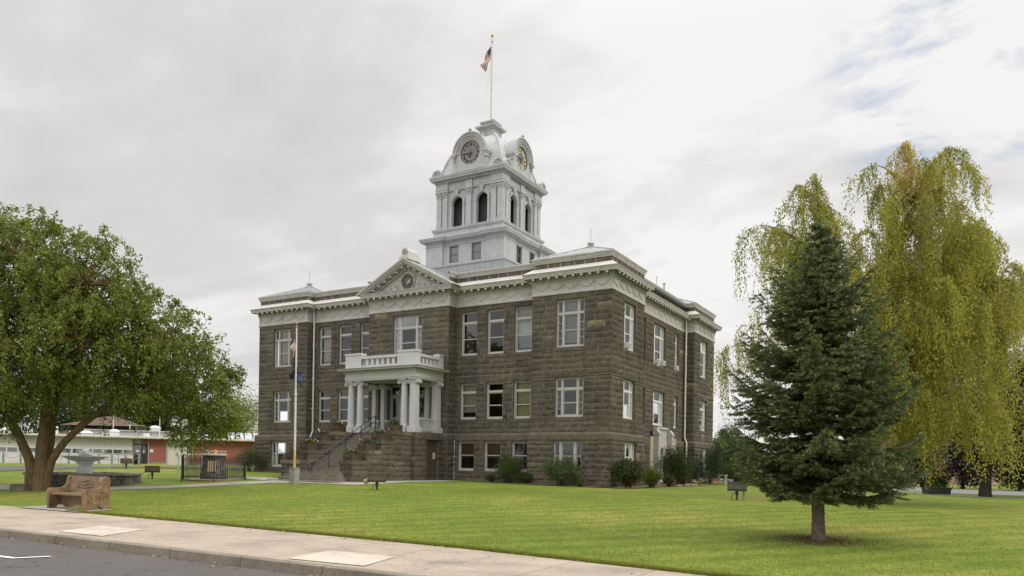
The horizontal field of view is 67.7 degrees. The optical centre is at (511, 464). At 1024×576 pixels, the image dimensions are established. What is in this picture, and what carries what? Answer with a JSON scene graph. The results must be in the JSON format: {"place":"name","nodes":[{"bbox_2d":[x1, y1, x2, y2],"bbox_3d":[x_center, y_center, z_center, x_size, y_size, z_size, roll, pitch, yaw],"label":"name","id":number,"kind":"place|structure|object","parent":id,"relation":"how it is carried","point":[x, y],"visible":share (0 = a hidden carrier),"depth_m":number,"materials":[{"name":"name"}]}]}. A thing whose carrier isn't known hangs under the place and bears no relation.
{"place":"outdoors","nodes":[
{"label":"outdoors","id":0,"kind":"place"},
{"bbox_2d":[22,505,111,511],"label":"pavement","id":1,"kind":"structure","parent":0,"point":[63,507],"depth_m":24.09,"materials":[{"name":"concrete"}]},
{"bbox_2d":[47,475,110,509],"bbox_3d":[-13.751,0.889,24.184,2.108,1.040,0.850,1,0,30],"label":"carved bench","id":2,"kind":"object","parent":1,"relation":"on","point":[95,490],"visible":0.99,"depth_m":24.17,"materials":[{"name":"brown stone"}]},
{"bbox_2d":[61,526,142,535],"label":"pavement","id":3,"kind":"structure","parent":0,"point":[102,530],"depth_m":17.31,"materials":[{"name":"concrete"}]},
{"bbox_2d":[0,465,253,470],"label":"side road","id":4,"kind":"structure","parent":0,"point":[8,468],"depth_m":52.43,"materials":[{"name":"grey asphalt"}]},
{"bbox_2d":[0,537,313,575],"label":"road","id":5,"kind":"structure","parent":0,"point":[66,560],"depth_m":13.07,"materials":[{"name":"grey asphalt"}]},
{"bbox_2d":[0,528,425,575],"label":"kerb","id":6,"kind":"structure","parent":5,"relation":"on","point":[300,567],"depth_m":13.68,"materials":[{"name":"concrete"}]},
{"bbox_2d":[0,481,357,489],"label":"path","id":7,"kind":"structure","parent":0,"point":[2,487],"depth_m":35.57,"materials":[{"name":"concrete"}]},
{"bbox_2d":[189,477,277,479],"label":"path","id":8,"kind":"structure","parent":0,"point":[261,478],"depth_m":40.59,"materials":[{"name":"concrete"}]},
{"bbox_2d":[290,550,395,565],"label":"pavement","id":9,"kind":"structure","parent":0,"point":[351,558],"depth_m":13.12,"materials":[{"name":"concrete"}]},
{"bbox_2d":[0,505,706,575],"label":"sidewalk","id":10,"kind":"structure","parent":0,"point":[420,559],"depth_m":14.79,"materials":[{"name":"concrete"}]},
{"bbox_2d":[267,480,448,484],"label":"path","id":11,"kind":"structure","parent":0,"point":[358,483],"depth_m":38.20,"materials":[{"name":"concrete"}]},
{"bbox_2d":[0,463,1023,575],"bbox_3d":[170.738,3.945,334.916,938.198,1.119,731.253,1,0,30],"label":"lawn","id":12,"kind":"structure","parent":0,"point":[976,507],"depth_m":21.87,"materials":[{"name":"green plant"}]},
{"bbox_2d":[9,484,28,490],"bbox_3d":[-21.328,1.033,33.040,0.680,0.350,0.400,1,0,2],"label":"stone marker","id":13,"kind":"object","parent":12,"relation":"on","point":[19,487],"visible":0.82,"depth_m":32.87,"materials":[{"name":"grey stone"}]},
{"bbox_2d":[19,377,136,432],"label":"shade tree","id":14,"kind":"object","parent":12,"relation":"on","point":[62,418],"visible":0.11,"depth_m":122.69,"materials":[{"name":"green plant"}]},
{"bbox_2d":[23,448,142,487],"bbox_3d":[-20.718,0.175,37.008,4.952,1.921,4.952,1,0,-29],"label":"fountain","id":15,"kind":"object","parent":12,"relation":"on","point":[85,460],"visible":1,"depth_m":36.32,"materials":[{"name":"stone"}]},
{"bbox_2d":[2,452,166,464],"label":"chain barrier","id":16,"kind":"object","parent":12,"relation":"on","point":[3,454],"visible":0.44,"depth_m":77.78,"materials":[{"name":"black metal"}]},
{"bbox_2d":[58,416,147,434],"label":"hip roofed house","id":17,"kind":"structure","parent":12,"relation":"on","point":[96,424],"depth_m":114.87,"materials":[{"name":"brown"}]},
{"bbox_2d":[0,201,250,490],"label":"broadleaf tree","id":18,"kind":"object","parent":12,"relation":"on","point":[61,297],"visible":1,"depth_m":32.46,"materials":[{"name":"green plant"}]},
{"bbox_2d":[120,458,132,468],"bbox_3d":[-25.434,0.011,50.312,0.720,0.785,0.382,1,0,-27],"label":"floodlight","id":19,"kind":"object","parent":12,"relation":"on","point":[125,461],"visible":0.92,"depth_m":50.17,"materials":[{"name":"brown metal"}]},
{"bbox_2d":[0,405,257,465],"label":"brick building","id":20,"kind":"structure","parent":12,"relation":"on","point":[151,449],"depth_m":81.27,"materials":[{"name":"paint"}]},
{"bbox_2d":[6,435,16,452],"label":"window","id":21,"kind":"structure","parent":20,"relation":"in","point":[13,443],"depth_m":75.49,"materials":[{"name":"white glass"}]},
{"bbox_2d":[28,436,37,452],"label":"window","id":22,"kind":"structure","parent":20,"relation":"in","point":[32,440],"depth_m":76.37,"materials":[{"name":"white glass"}]},
{"bbox_2d":[71,437,81,453],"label":"window","id":23,"kind":"structure","parent":20,"relation":"in","point":[77,441],"depth_m":78.24,"materials":[{"name":"white glass"}]},
{"bbox_2d":[82,437,91,448],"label":"window","id":24,"kind":"structure","parent":20,"relation":"in","point":[86,442],"depth_m":78.68,"materials":[{"name":"white glass"}]},
{"bbox_2d":[92,438,101,454],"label":"window","id":25,"kind":"structure","parent":20,"relation":"in","point":[96,442],"depth_m":79.13,"materials":[{"name":"white paint"}]},
{"bbox_2d":[102,438,112,453],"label":"window","id":26,"kind":"structure","parent":20,"relation":"in","point":[107,444],"depth_m":79.59,"materials":[{"name":"white glass"}]},
{"bbox_2d":[112,438,122,453],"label":"window","id":27,"kind":"structure","parent":20,"relation":"in","point":[117,442],"depth_m":80.08,"materials":[{"name":"white paint"}]},
{"bbox_2d":[122,438,131,454],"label":"window","id":28,"kind":"structure","parent":20,"relation":"in","point":[127,442],"depth_m":80.53,"materials":[{"name":"white paint"}]},
{"bbox_2d":[134,444,140,463],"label":"glazed door","id":29,"kind":"structure","parent":20,"relation":"in","point":[137,447],"depth_m":81.14,"materials":[{"name":"grey glass"}]},
{"bbox_2d":[142,445,146,463],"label":"glazed door","id":30,"kind":"structure","parent":20,"relation":"in","point":[144,447],"depth_m":81.36,"materials":[{"name":"black glass"}]},
{"bbox_2d":[167,446,186,464],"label":"garage door","id":31,"kind":"structure","parent":20,"relation":"in","point":[172,456],"depth_m":82.76,"materials":[{"name":"beige metal"}]},
{"bbox_2d":[130,387,171,430],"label":"conifer","id":32,"kind":"object","parent":12,"relation":"on","point":[146,423],"visible":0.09,"depth_m":120.40,"materials":[{"name":"green plant"}]},
{"bbox_2d":[145,466,159,478],"bbox_3d":[-19.097,0.481,40.513,0.720,0.785,0.382,1,0,-21],"label":"floodlight","id":33,"kind":"object","parent":12,"relation":"on","point":[151,469],"visible":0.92,"depth_m":40.39,"materials":[{"name":"brown metal"}]},
{"bbox_2d":[117,364,211,431],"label":"shade tree","id":34,"kind":"object","parent":12,"relation":"on","point":[174,398],"visible":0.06,"depth_m":128.79,"materials":[{"name":"green plant"}]},
{"bbox_2d":[176,449,242,480],"bbox_3d":[-15.575,0.102,39.848,2.950,1.802,2.900,1,0,30],"label":"flame memorial","id":35,"kind":"object","parent":12,"relation":"on","point":[219,456],"visible":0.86,"depth_m":39.35,"materials":[{"name":"stone"}]},
{"bbox_2d":[181,455,245,481],"bbox_3d":[-15.555,0.218,39.836,3.337,1.370,3.541,1,0,30],"label":"iron fence","id":36,"kind":"object","parent":12,"relation":"on","point":[234,468],"visible":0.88,"depth_m":38.68,"materials":[{"name":"black metal"}]},
{"bbox_2d":[186,384,258,438],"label":"shade tree","id":37,"kind":"object","parent":12,"relation":"on","point":[252,417],"visible":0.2,"depth_m":108.10,"materials":[{"name":"green plant"}]},
{"bbox_2d":[289,323,299,483],"bbox_3d":[-10.401,-2.880,36.657,0.380,7.870,0.360,1,0,30],"label":"flagpole","id":38,"kind":"object","parent":12,"relation":"on","point":[294,470],"visible":1,"depth_m":36.61,"materials":[{"name":"silver metal"}]},
{"bbox_2d":[363,474,385,489],"bbox_3d":[-5.947,0.819,32.969,0.950,0.785,0.382,1,0,0],"label":"floodlight","id":39,"kind":"object","parent":12,"relation":"on","point":[376,478],"visible":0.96,"depth_m":32.80,"materials":[{"name":"brown metal"}]},
{"bbox_2d":[250,34,721,486],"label":"courthouse","id":40,"kind":"structure","parent":12,"relation":"on","point":[482,338],"depth_m":45.02,"materials":[{"name":"stone"}]},
{"bbox_2d":[272,441,288,467],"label":"window","id":41,"kind":"structure","parent":40,"relation":"in","point":[281,446],"depth_m":51.80,"materials":[{"name":"glass"}]},
{"bbox_2d":[274,391,290,422],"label":"window","id":42,"kind":"structure","parent":40,"relation":"in","point":[283,416],"depth_m":51.85,"materials":[{"name":"paint"}]},
{"bbox_2d":[275,329,291,367],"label":"window","id":43,"kind":"structure","parent":40,"relation":"in","point":[283,352],"depth_m":51.94,"materials":[{"name":"paint"}]},
{"bbox_2d":[284,446,303,459],"bbox_3d":[-11.670,-0.610,40.880,1.052,0.741,1.207,1,0,30],"label":"flower box","id":44,"kind":"object","parent":40,"relation":"on","point":[289,455],"visible":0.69,"depth_m":40.73,"materials":[{"name":"brown wood"}]},
{"bbox_2d":[299,437,318,449],"bbox_3d":[-11.112,-1.197,41.884,1.007,0.832,1.192,1,0,30],"label":"flower box","id":45,"kind":"object","parent":40,"relation":"on","point":[309,445],"visible":1,"depth_m":41.62,"materials":[{"name":"brown wood"}]},
{"bbox_2d":[314,428,331,440],"bbox_3d":[-10.526,-1.697,42.792,0.969,0.751,1.315,1,0,9],"label":"flower box","id":46,"kind":"object","parent":40,"relation":"on","point":[323,435],"visible":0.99,"depth_m":42.55,"materials":[{"name":"brown wood"}]},
{"bbox_2d":[317,390,329,422],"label":"window","id":47,"kind":"structure","parent":40,"relation":"in","point":[321,398],"depth_m":50.81,"materials":[{"name":"paint"}]},
{"bbox_2d":[320,327,330,366],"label":"window","id":48,"kind":"structure","parent":40,"relation":"in","point":[325,340],"depth_m":50.80,"materials":[{"name":"glass"}]},
{"bbox_2d":[329,420,346,431],"bbox_3d":[-9.966,-2.288,43.640,1.029,0.870,1.154,1,0,-7],"label":"flower box","id":49,"kind":"object","parent":40,"relation":"on","point":[339,426],"visible":1,"depth_m":43.52,"materials":[{"name":"brown wood"}]},
{"bbox_2d":[337,389,348,422],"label":"window","id":50,"kind":"structure","parent":40,"relation":"in","point":[340,397],"depth_m":49.90,"materials":[{"name":"paint"}]},
{"bbox_2d":[339,324,351,364],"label":"window","id":51,"kind":"structure","parent":40,"relation":"in","point":[341,335],"depth_m":49.94,"materials":[{"name":"paint"}]},
{"bbox_2d":[343,447,363,460],"bbox_3d":[-8.072,-0.570,38.773,1.152,0.776,1.125,1,0,30],"label":"flower box","id":52,"kind":"object","parent":40,"relation":"on","point":[351,455],"visible":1,"depth_m":38.63,"materials":[{"name":"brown wood"}]},
{"bbox_2d":[361,323,368,352],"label":"window","id":53,"kind":"structure","parent":40,"relation":"in","point":[363,333],"depth_m":49.04,"materials":[{"name":"paint"}]},
{"bbox_2d":[357,435,380,450],"bbox_3d":[-7.570,-1.164,39.788,1.022,0.879,1.143,1,0,30],"label":"flower box","id":54,"kind":"object","parent":40,"relation":"on","point":[366,445],"visible":0.98,"depth_m":39.57,"materials":[{"name":"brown wood"}]},
{"bbox_2d":[370,426,389,440],"bbox_3d":[-7.007,-1.657,40.704,1.114,0.782,1.257,1,0,6],"label":"flower box","id":55,"kind":"object","parent":40,"relation":"on","point":[378,435],"visible":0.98,"depth_m":40.50,"materials":[{"name":"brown wood"}]},
{"bbox_2d":[384,419,402,431],"bbox_3d":[-6.489,-2.158,41.575,1.105,0.721,1.043,1,0,-41],"label":"flower box","id":56,"kind":"object","parent":40,"relation":"on","point":[394,425],"visible":0.98,"depth_m":41.46,"materials":[{"name":"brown wood"}]},
{"bbox_2d":[390,384,424,424],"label":"entrance doors","id":57,"kind":"structure","parent":40,"relation":"in","point":[392,396],"depth_m":46.55,"materials":[{"name":"paint"}]},
{"bbox_2d":[394,314,421,353],"bbox_3d":[-6.228,-7.714,46.220,2.200,2.570,0.170,1,0,30],"label":"window","id":58,"kind":"structure","parent":40,"relation":"in","point":[417,327],"depth_m":46.45,"materials":[{"name":"paint"}]},
{"bbox_2d":[426,440,436,479],"bbox_3d":[-4.692,-0.178,43.827,0.130,2.450,1.160,1,0,30],"label":"basement door","id":59,"kind":"structure","parent":40,"relation":"in","point":[431,444],"depth_m":43.92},
{"bbox_2d":[450,246,458,262],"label":"tower window","id":60,"kind":"structure","parent":40,"relation":"in","point":[454,251],"depth_m":51.72,"materials":[{"name":"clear glass"}]},
{"bbox_2d":[459,441,473,471],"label":"window","id":61,"kind":"structure","parent":40,"relation":"in","point":[466,448],"depth_m":44.89,"materials":[{"name":"paint"}]},
{"bbox_2d":[461,383,475,420],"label":"window","id":62,"kind":"structure","parent":40,"relation":"in","point":[468,391],"depth_m":45.02,"materials":[{"name":"glass"}]},
{"bbox_2d":[462,312,476,356],"bbox_3d":[-2.462,-7.623,44.830,1.130,2.630,0.290,1,0,30],"label":"window","id":63,"kind":"structure","parent":40,"relation":"in","point":[464,323],"depth_m":45.07,"materials":[{"name":"paint"}]},
{"bbox_2d":[472,242,480,259],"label":"tower window","id":64,"kind":"structure","parent":40,"relation":"in","point":[476,247],"depth_m":50.83,"materials":[{"name":"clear glass"}]},
{"bbox_2d":[480,47,490,71],"bbox_3d":[-1.874,-28.580,53.847,0.764,1.862,0.256,1,0,-5],"label":"flag","id":65,"kind":"object","parent":40,"relation":"attached to","point":[484,65],"visible":1,"depth_m":53.77,"materials":[{"name":"multicoloured fabric"}]},
{"bbox_2d":[485,441,500,471],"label":"window","id":66,"kind":"structure","parent":40,"relation":"in","point":[492,448],"depth_m":44.02,"materials":[{"name":"paint"}]},
{"bbox_2d":[486,309,503,354],"bbox_3d":[-0.893,-7.598,43.917,1.140,2.630,0.290,1,0,30],"label":"window","id":67,"kind":"structure","parent":40,"relation":"in","point":[490,321],"depth_m":44.14,"materials":[{"name":"paint"}]},
{"bbox_2d":[487,382,502,419],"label":"window","id":68,"kind":"structure","parent":40,"relation":"in","point":[489,391],"depth_m":44.09,"materials":[{"name":"paint"}]},
{"bbox_2d":[512,441,526,471],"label":"window","id":69,"kind":"structure","parent":40,"relation":"in","point":[520,450],"depth_m":43.08,"materials":[{"name":"paint"}]},
{"bbox_2d":[513,381,530,419],"bbox_3d":[0.638,-3.603,43.030,1.130,2.190,0.360,1,0,30],"label":"window","id":70,"kind":"structure","parent":40,"relation":"in","point":[522,406],"depth_m":43.18,"materials":[{"name":"glass"}]},
{"bbox_2d":[514,306,531,352],"bbox_3d":[0.701,-7.573,43.030,1.130,2.630,0.360,1,0,30],"label":"window","id":71,"kind":"structure","parent":40,"relation":"in","point":[524,340],"depth_m":43.18,"materials":[{"name":"glass"}]},
{"bbox_2d":[554,441,580,473],"bbox_3d":[2.988,-0.360,40.795,1.690,1.780,0.360,1,0,30],"label":"window","id":72,"kind":"structure","parent":40,"relation":"in","point":[564,446],"depth_m":40.93,"materials":[{"name":"paint"}]},
{"bbox_2d":[554,377,582,417],"bbox_3d":[3.092,-3.564,40.886,1.690,2.190,0.290,1,0,30],"label":"window","id":73,"kind":"structure","parent":40,"relation":"in","point":[563,388],"depth_m":40.98,"materials":[{"name":"paint"}]},
{"bbox_2d":[556,298,584,348],"bbox_3d":[3.174,-7.533,40.916,1.690,2.630,0.360,1,0,30],"label":"window","id":74,"kind":"structure","parent":40,"relation":"in","point":[571,313],"depth_m":41.06,"materials":[{"name":"paint"}]},
{"bbox_2d":[623,380,632,419],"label":"window","id":75,"kind":"structure","parent":40,"relation":"in","point":[627,409],"depth_m":42.22,"materials":[{"name":"white paint"}]},
{"bbox_2d":[624,303,634,352],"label":"window","id":76,"kind":"structure","parent":40,"relation":"in","point":[630,317],"depth_m":42.23,"materials":[{"name":"white paint"}]},
{"bbox_2d":[625,442,633,460],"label":"window","id":77,"kind":"structure","parent":40,"relation":"in","point":[629,447],"depth_m":42.09,"materials":[{"name":"white glass"}]},
{"bbox_2d":[653,391,663,426],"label":"window","id":78,"kind":"structure","parent":40,"relation":"in","point":[657,405],"depth_m":48.58,"materials":[{"name":"white paint"}]},
{"bbox_2d":[654,324,664,368],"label":"window","id":79,"kind":"structure","parent":40,"relation":"in","point":[661,330],"depth_m":48.59,"materials":[{"name":"white paint"}]},
{"bbox_2d":[699,401,705,431],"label":"window","id":80,"kind":"structure","parent":40,"relation":"in","point":[702,409],"depth_m":54.48,"materials":[{"name":"white paint"}]},
{"bbox_2d":[700,341,706,379],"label":"window","id":81,"kind":"structure","parent":40,"relation":"in","point":[703,345],"depth_m":54.46,"materials":[{"name":"white paint"}]},
{"bbox_2d":[465,480,617,487],"bbox_3d":[1.356,1.054,41.101,9.300,0.128,1.450,1,0,30],"label":"mulch bed","id":82,"kind":"object","parent":12,"relation":"on","point":[541,484],"visible":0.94,"depth_m":40.68,"materials":[{"name":"brown soil"}]},
{"bbox_2d":[490,450,525,482],"bbox_3d":[-0.228,0.085,41.983,2.184,1.925,2.058,1,0,30],"label":"shrub","id":83,"kind":"object","parent":82,"relation":"on","point":[508,467],"visible":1,"depth_m":41.76,"materials":[{"name":"green plant"}]},
{"bbox_2d":[514,471,533,482],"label":"shrub","id":84,"kind":"object","parent":82,"relation":"on","point":[522,478],"visible":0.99,"depth_m":41.25,"materials":[{"name":"green plant"}]},
{"bbox_2d":[538,450,583,485],"bbox_3d":[2.552,0.202,39.719,2.663,1.884,2.326,1,0,30],"label":"shrub","id":85,"kind":"object","parent":82,"relation":"on","point":[557,471],"visible":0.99,"depth_m":39.60,"materials":[{"name":"green plant"}]},
{"bbox_2d":[607,482,725,487],"bbox_3d":[10.884,1.271,48.184,1.850,0.026,23.221,1,0,30],"label":"mulch bed","id":86,"kind":"object","parent":12,"relation":"on","point":[662,485],"visible":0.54,"depth_m":43.50,"materials":[{"name":"brown soil"}]},
{"bbox_2d":[608,452,646,487],"bbox_3d":[6.020,0.297,39.219,1.981,1.888,2.029,1,0,30],"label":"shrub","id":87,"kind":"object","parent":86,"relation":"on","point":[629,472],"visible":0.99,"depth_m":38.88,"materials":[{"name":"green plant"}]},
{"bbox_2d":[637,466,664,487],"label":"shrub","id":88,"kind":"object","parent":86,"relation":"on","point":[651,477],"visible":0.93,"depth_m":41.01,"materials":[{"name":"green plant"}]},
{"bbox_2d":[662,474,676,486],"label":"shrub","id":89,"kind":"object","parent":86,"relation":"on","point":[668,480],"visible":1,"depth_m":43.20,"materials":[{"name":"green plant"}]},
{"bbox_2d":[651,441,701,485],"bbox_3d":[9.749,-0.047,45.139,3.107,2.703,2.817,1,0,30],"label":"shrub","id":90,"kind":"object","parent":86,"relation":"on","point":[677,465],"visible":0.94,"depth_m":44.78,"materials":[{"name":"green plant"}]},
{"bbox_2d":[700,471,708,483],"bbox_3d":[12.894,0.877,51.079,0.640,0.930,0.640,1,0,30],"label":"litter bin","id":91,"kind":"object","parent":86,"relation":"on","point":[705,476],"visible":0.8,"depth_m":50.84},
{"bbox_2d":[690,443,733,483],"bbox_3d":[13.377,-0.220,51.529,3.124,3.166,2.795,1,0,8],"label":"shrub","id":92,"kind":"object","parent":86,"relation":"on","point":[711,466],"visible":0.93,"depth_m":51.27,"materials":[{"name":"green plant"}]},
{"bbox_2d":[713,434,732,480],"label":"leafy shrub","id":93,"kind":"object","parent":12,"relation":"on","point":[716,442],"visible":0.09,"depth_m":63.19,"materials":[{"name":"green plant"}]},
{"bbox_2d":[721,456,751,481],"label":"shrub","id":94,"kind":"object","parent":12,"relation":"on","point":[731,472],"visible":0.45,"depth_m":53.80,"materials":[{"name":"green plant"}]},
{"bbox_2d":[727,482,746,499],"bbox_3d":[8.717,1.086,29.558,0.720,0.785,0.382,1,0,16],"label":"floodlight","id":95,"kind":"object","parent":12,"relation":"on","point":[733,486],"visible":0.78,"depth_m":29.43,"materials":[{"name":"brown metal"}]},
{"bbox_2d":[713,421,762,477],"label":"shade tree","id":96,"kind":"object","parent":12,"relation":"on","point":[726,435],"visible":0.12,"depth_m":78.14,"materials":[{"name":"green plant"}]},
{"bbox_2d":[720,436,755,481],"bbox_3d":[17.517,-0.254,59.536,3.208,3.913,2.797,1,0,1],"label":"leafy shrub","id":97,"kind":"object","parent":12,"relation":"on","point":[725,459],"visible":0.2,"depth_m":59.08,"materials":[{"name":"green plant"}]},
{"bbox_2d":[735,531,902,547],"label":"needle litter","id":98,"kind":"object","parent":12,"relation":"on","point":[808,539],"visible":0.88,"depth_m":16.42,"materials":[{"name":"brown plant"}]},
{"bbox_2d":[719,220,933,540],"bbox_3d":[6.747,-1.764,16.626,4.372,7.088,4.244,1,0,30],"label":"spruce","id":99,"kind":"object","parent":12,"relation":"on","point":[824,393],"visible":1,"depth_m":15.95,"materials":[{"name":"green plant"}]},
{"bbox_2d":[705,140,1023,495],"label":"weeping birch","id":100,"kind":"object","parent":12,"relation":"on","point":[954,308],"visible":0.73,"depth_m":28.38,"materials":[{"name":"green plant"}]},
{"bbox_2d":[898,425,955,486],"bbox_3d":[33.393,-0.756,62.168,5.406,5.627,3.968,1,0,-37],"label":"leafy shrub","id":101,"kind":"object","parent":12,"relation":"on","point":[921,484],"visible":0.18,"depth_m":61.48,"materials":[{"name":"green plant"}]},
{"bbox_2d":[921,472,951,494],"bbox_3d":[23.993,1.071,43.116,1.400,1.332,0.680,1,0,-1],"label":"planter trough","id":102,"kind":"object","parent":12,"relation":"on","point":[942,488],"visible":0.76,"depth_m":42.90,"materials":[{"name":"green plant"}]},
{"bbox_2d":[927,427,994,488],"bbox_3d":[34.459,-0.579,58.469,5.689,5.308,4.268,1,0,-2],"label":"leafy shrub","id":103,"kind":"object","parent":12,"relation":"on","point":[963,476],"visible":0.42,"depth_m":57.84,"materials":[{"name":"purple plant"}]},
{"bbox_2d":[938,349,1023,496],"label":"purple leaf plum","id":104,"kind":"object","parent":12,"relation":"on","point":[985,489],"visible":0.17,"depth_m":40.19,"materials":[{"name":"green plant"}]},
{"bbox_2d":[991,455,1023,490],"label":"leafy shrub","id":105,"kind":"object","parent":12,"relation":"on","point":[1011,486],"visible":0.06,"depth_m":54.84,"materials":[{"name":"green plant"}]},
{"bbox_2d":[0,0,1023,436],"label":"sky","id":106,"kind":"structure","parent":0,"point":[245,149],"materials":[{"name":"white"}]},
{"bbox_2d":[715,479,1023,495],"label":"parking lot","id":107,"kind":"structure","parent":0,"point":[994,492],"depth_m":49.85,"materials":[{"name":"grey asphalt"}]},
{"bbox_2d":[879,427,1001,484],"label":"tan house","id":108,"kind":"structure","parent":0,"point":[956,483],"depth_m":76.93,"materials":[{"name":"brown"}]},
{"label":"mulch bed","id":109,"kind":"structure","parent":0,"visible":0},
{"bbox_2d":[229,444,267,470],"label":"shrub","id":110,"kind":"object","parent":109,"relation":"on","point":[251,459],"visible":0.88,"depth_m":51.57,"materials":[{"name":"green plant"}]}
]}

